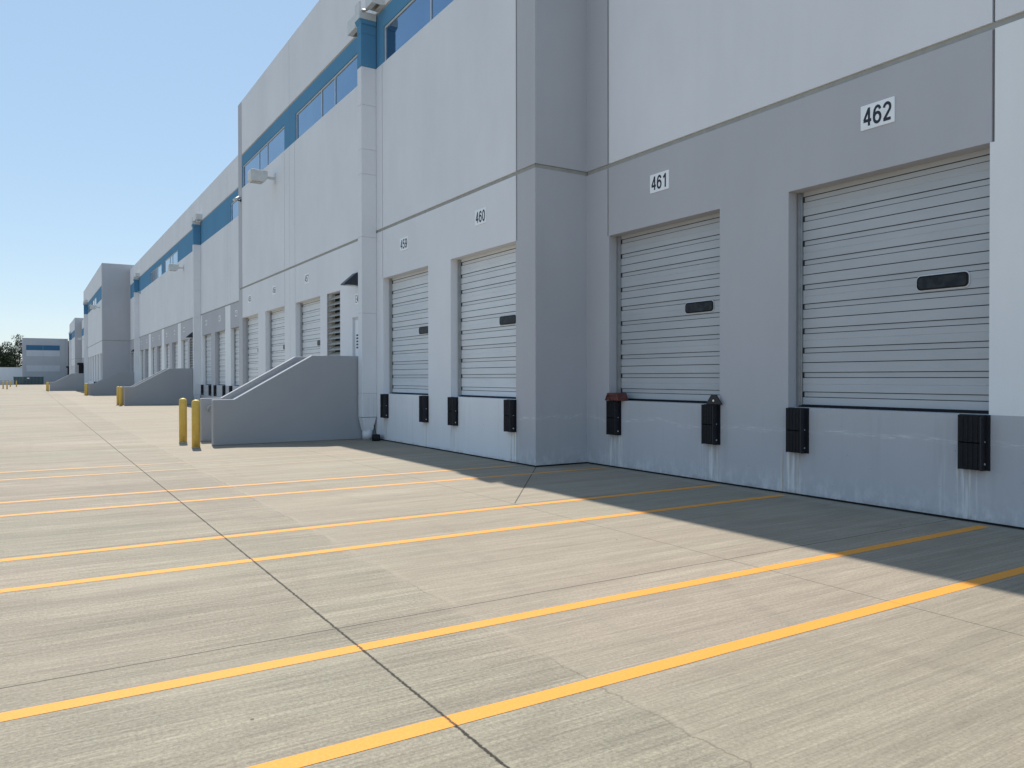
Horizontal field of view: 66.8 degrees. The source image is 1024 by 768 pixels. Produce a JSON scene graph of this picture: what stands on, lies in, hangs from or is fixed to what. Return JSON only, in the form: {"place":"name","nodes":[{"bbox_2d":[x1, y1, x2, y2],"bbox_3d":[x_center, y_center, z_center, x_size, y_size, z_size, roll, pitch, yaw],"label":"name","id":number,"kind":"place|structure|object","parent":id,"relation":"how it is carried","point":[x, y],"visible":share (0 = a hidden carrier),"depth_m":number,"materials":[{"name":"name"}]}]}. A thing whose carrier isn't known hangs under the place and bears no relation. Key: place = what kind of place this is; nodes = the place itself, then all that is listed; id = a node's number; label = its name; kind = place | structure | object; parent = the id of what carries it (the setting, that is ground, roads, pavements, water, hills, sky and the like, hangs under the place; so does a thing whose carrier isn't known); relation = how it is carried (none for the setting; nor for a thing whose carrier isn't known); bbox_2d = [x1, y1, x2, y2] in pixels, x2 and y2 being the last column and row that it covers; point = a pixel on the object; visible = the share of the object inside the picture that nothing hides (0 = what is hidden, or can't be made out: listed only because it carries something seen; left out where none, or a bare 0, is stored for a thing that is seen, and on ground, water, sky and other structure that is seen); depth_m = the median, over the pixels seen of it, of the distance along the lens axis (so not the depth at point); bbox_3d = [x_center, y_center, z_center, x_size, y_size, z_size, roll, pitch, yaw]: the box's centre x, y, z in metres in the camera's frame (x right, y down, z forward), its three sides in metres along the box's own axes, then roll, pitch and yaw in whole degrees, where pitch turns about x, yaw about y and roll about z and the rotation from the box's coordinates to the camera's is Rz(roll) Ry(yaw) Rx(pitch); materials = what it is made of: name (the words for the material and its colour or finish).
{"place":"outdoors","nodes":[
{"label":"outdoors","id":0,"kind":"place"},
{"bbox_2d":[0,380,13,384],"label":"wall","id":1,"kind":"structure","parent":0,"point":[8,381],"depth_m":188.72,"materials":[{"name":"grey paint"}]},
{"bbox_2d":[0,0,318,366],"label":"sky","id":2,"kind":"structure","parent":0,"point":[116,116],"materials":[{"name":"blue"}]},
{"bbox_2d":[0,384,1023,767],"bbox_3d":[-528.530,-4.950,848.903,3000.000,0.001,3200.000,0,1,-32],"label":"ground","id":3,"kind":"structure","parent":0,"point":[934,682],"depth_m":5.60,"materials":[{"name":"concrete"}]},
{"bbox_2d":[0,350,12,366],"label":"broadleaf tree","id":4,"kind":"object","parent":3,"relation":"on","point":[2,353],"visible":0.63,"depth_m":219.12,"materials":[{"name":"green plant"}]},
{"bbox_2d":[0,367,21,380],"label":"yard wall","id":5,"kind":"structure","parent":3,"relation":"on","point":[7,373],"depth_m":200.27,"materials":[{"name":"grey paint"}]},
{"bbox_2d":[0,333,23,366],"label":"broadleaf tree","id":6,"kind":"object","parent":3,"relation":"on","point":[12,359],"visible":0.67,"depth_m":218.96,"materials":[{"name":"green plant"}]},
{"bbox_2d":[13,376,43,384],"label":"trash enclosure","id":7,"kind":"object","parent":3,"relation":"on","point":[30,381],"visible":0.94,"depth_m":194.52,"materials":[{"name":"green metal"}]},
{"bbox_2d":[22,338,68,383],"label":"warehouse wing","id":8,"kind":"structure","parent":3,"relation":"on","point":[47,359],"depth_m":204.34,"materials":[{"name":"white concrete"}]},
{"bbox_2d":[49,373,83,390],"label":"stair enclosure","id":9,"kind":"object","parent":3,"relation":"on","point":[72,382],"visible":0.86,"depth_m":102.21,"materials":[{"name":"grey paint"}]},
{"bbox_2d":[88,372,133,394],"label":"stair enclosure","id":10,"kind":"object","parent":3,"relation":"on","point":[108,385],"visible":0.82,"depth_m":75.95,"materials":[{"name":"grey paint"}]},
{"bbox_2d":[116,386,118,404],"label":"bollard","id":11,"kind":"object","parent":3,"relation":"on","point":[117,390],"visible":0.77,"depth_m":48.37,"materials":[{"name":"metal"}]},
{"bbox_2d":[119,387,122,405],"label":"bollard","id":12,"kind":"object","parent":3,"relation":"on","point":[120,396],"visible":1,"depth_m":46.93,"materials":[{"name":"metal"}]},
{"bbox_2d":[123,368,199,405],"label":"stair enclosure","id":13,"kind":"object","parent":3,"relation":"on","point":[170,386],"visible":0.75,"depth_m":48.64,"materials":[{"name":"grey paint"}]},
{"bbox_2d":[179,398,186,442],"bbox_3d":[-8.591,0.950,20.280,0.208,1.170,0.208,0,1,-32],"label":"bollard","id":14,"kind":"object","parent":3,"relation":"on","point":[182,420],"visible":1,"depth_m":20.20,"materials":[{"name":"metal"}]},
{"bbox_2d":[191,400,200,447],"bbox_3d":[-7.659,0.962,18.823,0.208,1.170,0.208,0,1,-32],"label":"bollard","id":15,"kind":"object","parent":3,"relation":"on","point":[195,423],"visible":1,"depth_m":18.74,"materials":[{"name":"metal"}]},
{"bbox_2d":[0,449,422,472],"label":"road marking","id":16,"kind":"object","parent":3,"relation":"on","point":[202,461],"visible":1,"depth_m":15.73,"materials":[{"name":"paint"}]},
{"bbox_2d":[3,453,448,479],"bbox_3d":[-8.609,1.598,12.853,16.950,0.001,0.127,0,1,-32],"label":"road marking","id":17,"kind":"object","parent":3,"relation":"on","point":[215,467],"visible":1,"depth_m":14.68,"materials":[{"name":"paint"}]},
{"bbox_2d":[0,465,515,502],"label":"road marking","id":18,"kind":"object","parent":3,"relation":"on","point":[244,485],"visible":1,"depth_m":12.22,"materials":[{"name":"paint"}]},
{"bbox_2d":[200,355,372,445],"bbox_3d":[-6.128,0.379,21.238,4.240,2.290,1.750,0,1,-32],"label":"stair enclosure","id":19,"kind":"object","parent":3,"relation":"on","point":[304,399],"visible":0.91,"depth_m":20.61,"materials":[{"name":"grey paint"}]},
{"bbox_2d":[0,467,605,516],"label":"road marking","id":20,"kind":"object","parent":3,"relation":"on","point":[281,493],"visible":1,"depth_m":11.28,"materials":[{"name":"paint"}]},
{"bbox_2d":[0,484,719,561],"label":"road marking","id":21,"kind":"object","parent":3,"relation":"on","point":[140,545],"visible":1,"depth_m":8.79,"materials":[{"name":"paint"}]},
{"bbox_2d":[372,425,379,440],"bbox_3d":[-3.655,1.302,20.882,0.220,0.443,0.417,0,1,-12],"label":"rubber chock","id":22,"kind":"object","parent":3,"relation":"on","point":[375,437],"visible":1,"depth_m":20.72,"materials":[{"name":"black rubber"}]},
{"bbox_2d":[0,495,786,592],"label":"road marking","id":23,"kind":"object","parent":3,"relation":"on","point":[258,559],"visible":1,"depth_m":7.67,"materials":[{"name":"paint"}]},
{"bbox_2d":[0,525,987,721],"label":"road marking","id":24,"kind":"object","parent":3,"relation":"on","point":[72,703],"visible":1,"depth_m":5.03,"materials":[{"name":"paint"}]},
{"bbox_2d":[69,0,1023,529],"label":"warehouse","id":25,"kind":"structure","parent":3,"relation":"on","point":[793,236],"depth_m":14.11,"materials":[{"name":"grey paint"}]},
{"bbox_2d":[77,363,83,372],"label":"dock shelter","id":26,"kind":"object","parent":25,"relation":"attached to","point":[81,367],"visible":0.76,"depth_m":154.47,"materials":[{"name":"black rubber"}]},
{"bbox_2d":[90,305,99,308],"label":"wall floodlight","id":27,"kind":"object","parent":25,"relation":"attached to","point":[93,306],"depth_m":84.69,"materials":[{"name":"white metal"}]},
{"bbox_2d":[142,351,143,379],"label":"dock door","id":28,"kind":"structure","parent":25,"relation":"in","point":[142,351],"depth_m":76.54,"materials":[{"name":"paint"}]},
{"bbox_2d":[147,349,148,377],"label":"dock door","id":29,"kind":"structure","parent":25,"relation":"in","point":[147,349],"depth_m":73.22,"materials":[{"name":"paint"}]},
{"bbox_2d":[153,348,154,374],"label":"dock door","id":30,"kind":"structure","parent":25,"relation":"in","point":[153,348],"depth_m":69.69,"materials":[{"name":"paint"}]},
{"bbox_2d":[151,264,161,282],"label":"window","id":31,"kind":"structure","parent":25,"relation":"in","point":[157,272],"depth_m":66.78,"materials":[{"name":"blue glass"}]},
{"bbox_2d":[159,346,161,370],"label":"dock door","id":32,"kind":"structure","parent":25,"relation":"in","point":[160,347],"depth_m":66.21,"materials":[{"name":"paint"}]},
{"bbox_2d":[167,344,169,368],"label":"dock door","id":33,"kind":"structure","parent":25,"relation":"in","point":[168,346],"depth_m":62.43,"materials":[{"name":"paint"}]},
{"bbox_2d":[164,250,177,271],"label":"window","id":34,"kind":"structure","parent":25,"relation":"in","point":[173,259],"depth_m":59.22,"materials":[{"name":"blue glass"}]},
{"bbox_2d":[168,264,183,270],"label":"wall floodlight","id":35,"kind":"object","parent":25,"relation":"attached to","point":[173,267],"depth_m":54.25,"materials":[{"name":"white metal"}]},
{"bbox_2d":[174,342,177,367],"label":"dock door","id":36,"kind":"structure","parent":25,"relation":"in","point":[175,344],"depth_m":59.20,"materials":[{"name":"paint"}]},
{"bbox_2d":[184,340,187,367],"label":"dock door","id":37,"kind":"structure","parent":25,"relation":"in","point":[186,341],"depth_m":55.40,"materials":[{"name":"paint"}]},
{"bbox_2d":[201,385,203,394],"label":"dock bumper","id":38,"kind":"object","parent":25,"relation":"attached to","point":[202,389],"visible":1,"depth_m":48.74,"materials":[{"name":"black rubber"}]},
{"bbox_2d":[205,334,210,384],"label":"dock door","id":39,"kind":"structure","parent":25,"relation":"in","point":[207,337],"depth_m":48.66,"materials":[{"name":"paint"}]},
{"bbox_2d":[208,385,210,395],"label":"dock bumper","id":40,"kind":"object","parent":25,"relation":"attached to","point":[209,390],"visible":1,"depth_m":46.69,"materials":[{"name":"black rubber"}]},
{"bbox_2d":[213,385,216,395],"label":"dock bumper","id":41,"kind":"object","parent":25,"relation":"attached to","point":[214,390],"visible":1,"depth_m":45.41,"materials":[{"name":"black rubber"}]},
{"bbox_2d":[218,331,224,384],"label":"dock door","id":42,"kind":"structure","parent":25,"relation":"in","point":[221,335],"depth_m":45.31,"materials":[{"name":"paint"}]},
{"bbox_2d":[222,385,224,396],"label":"dock bumper","id":43,"kind":"object","parent":25,"relation":"attached to","point":[223,390],"visible":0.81,"depth_m":43.35,"materials":[{"name":"black rubber"}]},
{"bbox_2d":[231,200,237,220],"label":"window","id":44,"kind":"structure","parent":25,"relation":"in","point":[234,206],"depth_m":41.51,"materials":[{"name":"blue glass"}]},
{"bbox_2d":[234,328,238,385],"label":"dock door","id":45,"kind":"structure","parent":25,"relation":"in","point":[236,330],"depth_m":42.04,"materials":[{"name":"paint"}]},
{"bbox_2d":[247,315,257,382],"bbox_3d":[-11.095,-1.419,33.589,0.092,3.156,2.743,0,1,-32],"label":"dock door","id":46,"kind":"structure","parent":25,"relation":"in","point":[252,322],"depth_m":34.10,"materials":[{"name":"paint"}]},
{"bbox_2d":[248,168,275,183],"bbox_3d":[-9.549,-7.904,29.687,0.979,0.461,0.480,0,1,-32],"label":"wall floodlight","id":47,"kind":"object","parent":25,"relation":"attached to","point":[256,176],"depth_m":29.43,"materials":[{"name":"white metal"}]},
{"bbox_2d":[243,127,283,186],"bbox_3d":[-10.189,-9.178,31.752,0.040,0.966,6.656,0,1,-32],"label":"window","id":48,"kind":"structure","parent":25,"relation":"in","point":[274,147],"depth_m":31.28,"materials":[{"name":"blue glass"}]},
{"bbox_2d":[270,308,284,369],"bbox_3d":[-9.015,-1.393,30.248,0.092,3.156,2.743,0,1,-32],"label":"dock door","id":49,"kind":"structure","parent":25,"relation":"in","point":[277,317],"depth_m":30.67,"materials":[{"name":"paint"}]},
{"bbox_2d":[305,273,308,283],"bbox_3d":[-7.018,-3.612,26.584,0.018,0.320,0.470,0,1,-32],"label":"number sign","id":50,"kind":"object","parent":25,"relation":"attached to","point":[306,278],"visible":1,"depth_m":26.56,"materials":[{"name":"white plastic"}]},
{"bbox_2d":[300,298,319,356],"bbox_3d":[-6.819,-1.365,26.721,0.092,3.156,2.743,0,1,-32],"label":"dock door","id":51,"kind":"structure","parent":25,"relation":"in","point":[310,310],"depth_m":27.08,"materials":[{"name":"paint"}]},
{"bbox_2d":[296,55,357,139],"bbox_3d":[-5.913,-9.124,24.884,0.040,0.966,6.656,0,1,-32],"label":"window","id":52,"kind":"structure","parent":25,"relation":"in","point":[345,80],"depth_m":24.83,"materials":[{"name":"blue glass"}]},
{"bbox_2d":[341,272,357,285],"bbox_3d":[-4.638,-3.012,22.310,0.493,0.372,0.340,0,1,-32],"label":"wall pack light","id":53,"kind":"object","parent":25,"relation":"attached to","point":[352,280],"visible":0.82,"depth_m":22.20,"materials":[{"name":"brown metal"}]},
{"bbox_2d":[354,317,357,355],"bbox_3d":[-4.340,-0.856,22.589,0.302,2.190,0.930,0,1,-32],"label":"service door","id":54,"kind":"structure","parent":25,"relation":"in","point":[355,319],"depth_m":22.80,"materials":[{"name":"white paint"}]},
{"bbox_2d":[355,294,357,303],"bbox_3d":[-4.432,-2.470,22.442,0.019,0.300,0.560,0,1,-32],"label":"number sign","id":55,"kind":"object","parent":25,"relation":"attached to","point":[356,298],"visible":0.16,"depth_m":22.57,"materials":[{"name":"white plastic"}]},
{"bbox_2d":[380,394,388,417],"bbox_3d":[-3.421,0.584,20.742,0.129,0.640,0.345,0,1,-32],"label":"dock bumper","id":56,"kind":"object","parent":25,"relation":"attached to","point":[384,405],"visible":1,"depth_m":20.64,"materials":[{"name":"black rubber"}]},
{"bbox_2d":[400,236,407,250],"bbox_3d":[-2.742,-3.558,19.716,0.018,0.320,0.470,0,1,-32],"label":"number sign","id":57,"kind":"object","parent":25,"relation":"attached to","point":[404,243],"visible":1,"depth_m":19.68,"materials":[{"name":"white metal"}]},
{"bbox_2d":[389,269,427,394],"bbox_3d":[-2.544,-1.312,19.854,0.092,3.156,2.743,0,1,-32],"label":"dock door","id":58,"kind":"structure","parent":25,"relation":"in","point":[409,292],"depth_m":20.06,"materials":[{"name":"paint"}]},
{"bbox_2d":[385,0,452,60],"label":"window","id":59,"kind":"structure","parent":25,"relation":"in","point":[416,14],"depth_m":19.54,"materials":[{"name":"blue glass"}]},
{"bbox_2d":[419,395,428,422],"bbox_3d":[-2.137,0.600,18.680,0.129,0.640,0.345,0,1,-32],"label":"dock bumper","id":60,"kind":"object","parent":25,"relation":"attached to","point":[424,409],"visible":1,"depth_m":18.58,"materials":[{"name":"black rubber"}]},
{"bbox_2d":[447,397,457,425],"bbox_3d":[-1.342,0.610,17.402,0.129,0.640,0.345,0,1,-32],"label":"dock bumper","id":61,"kind":"object","parent":25,"relation":"attached to","point":[452,404],"visible":1,"depth_m":17.31,"materials":[{"name":"black rubber"}]},
{"bbox_2d":[475,207,485,225],"bbox_3d":[-0.662,-3.532,16.376,0.017,0.320,0.470,0,1,-32],"label":"number sign","id":62,"kind":"object","parent":25,"relation":"attached to","point":[480,216],"visible":1,"depth_m":16.37,"materials":[{"name":"white plastic"}]},
{"bbox_2d":[458,245,515,398],"bbox_3d":[-0.464,-1.285,16.513,0.092,3.156,2.743,0,1,-32],"label":"dock door","id":63,"kind":"structure","parent":25,"relation":"in","point":[486,281],"depth_m":16.63,"materials":[{"name":"paint"}]},
{"bbox_2d":[504,399,516,431],"bbox_3d":[-0.057,0.626,15.339,0.129,0.640,0.345,0,1,-32],"label":"dock bumper","id":64,"kind":"object","parent":25,"relation":"attached to","point":[510,415],"visible":1,"depth_m":15.24,"materials":[{"name":"black rubber"}]},
{"bbox_2d":[606,401,620,434],"bbox_3d":[1.881,0.631,14.514,0.129,0.640,0.345,0,1,-32],"label":"dock bumper","id":65,"kind":"object","parent":25,"relation":"attached to","point":[613,419],"visible":0.94,"depth_m":14.43,"materials":[{"name":"black rubber"}]},
{"bbox_2d":[605,393,627,405],"bbox_3d":[1.943,0.288,14.465,0.276,0.247,0.390,0,1,-32],"label":"wheel chock","id":66,"kind":"object","parent":65,"relation":"on","point":[610,397],"visible":1,"depth_m":14.35,"materials":[{"name":"red rubber"}]},
{"bbox_2d":[650,170,668,193],"bbox_3d":[2.561,-3.511,13.489,0.017,0.320,0.470,0,1,-32],"label":"number sign","id":67,"kind":"object","parent":25,"relation":"attached to","point":[659,181],"visible":1,"depth_m":13.48,"materials":[{"name":"white plastic"}]},
{"bbox_2d":[617,213,719,402],"bbox_3d":[2.759,-1.265,13.626,0.092,3.156,2.743,0,1,-32],"label":"dock door","id":68,"kind":"structure","parent":25,"relation":"in","point":[668,277],"depth_m":13.63,"materials":[{"name":"paint"}]},
{"bbox_2d":[701,404,719,444],"bbox_3d":[3.166,0.647,12.452,0.129,0.640,0.345,0,1,-32],"label":"dock bumper","id":69,"kind":"object","parent":25,"relation":"attached to","point":[710,423],"visible":1,"depth_m":12.36,"materials":[{"name":"black rubber"}]},
{"bbox_2d":[706,395,721,404],"bbox_3d":[3.278,0.247,12.410,0.180,0.155,0.310,0,1,-32],"label":"hold down bracket","id":70,"kind":"object","parent":69,"relation":"attached to","point":[714,399],"visible":0.98,"depth_m":12.35,"materials":[{"name":"metal"}]},
{"bbox_2d":[786,407,808,453],"bbox_3d":[4.038,0.658,11.051,0.129,0.640,0.345,0,1,-32],"label":"dock bumper","id":71,"kind":"object","parent":25,"relation":"attached to","point":[797,430],"visible":1,"depth_m":10.96,"materials":[{"name":"black rubber"}]},
{"bbox_2d":[861,96,894,130],"bbox_3d":[4.718,-3.484,10.025,0.017,0.320,0.470,0,1,-32],"label":"number sign","id":72,"kind":"object","parent":25,"relation":"attached to","point":[877,113],"visible":1,"depth_m":10.01,"materials":[{"name":"white plastic"}]},
{"bbox_2d":[797,148,989,413],"bbox_3d":[4.916,-1.238,10.162,0.092,3.156,2.743,0,1,-32],"label":"dock door","id":73,"kind":"structure","parent":25,"relation":"in","point":[893,267],"depth_m":10.06,"materials":[{"name":"paint"}]},
{"bbox_2d":[958,414,990,470],"bbox_3d":[5.322,0.674,8.988,0.129,0.640,0.345,0,1,-32],"label":"dock bumper","id":74,"kind":"object","parent":25,"relation":"attached to","point":[974,436],"visible":1,"depth_m":8.92,"materials":[{"name":"black rubber"}]},
{"bbox_2d":[246,566,1023,767],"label":"road marking","id":75,"kind":"object","parent":3,"relation":"on","point":[367,742],"visible":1,"depth_m":4.28,"materials":[{"name":"paint"}]}
]}

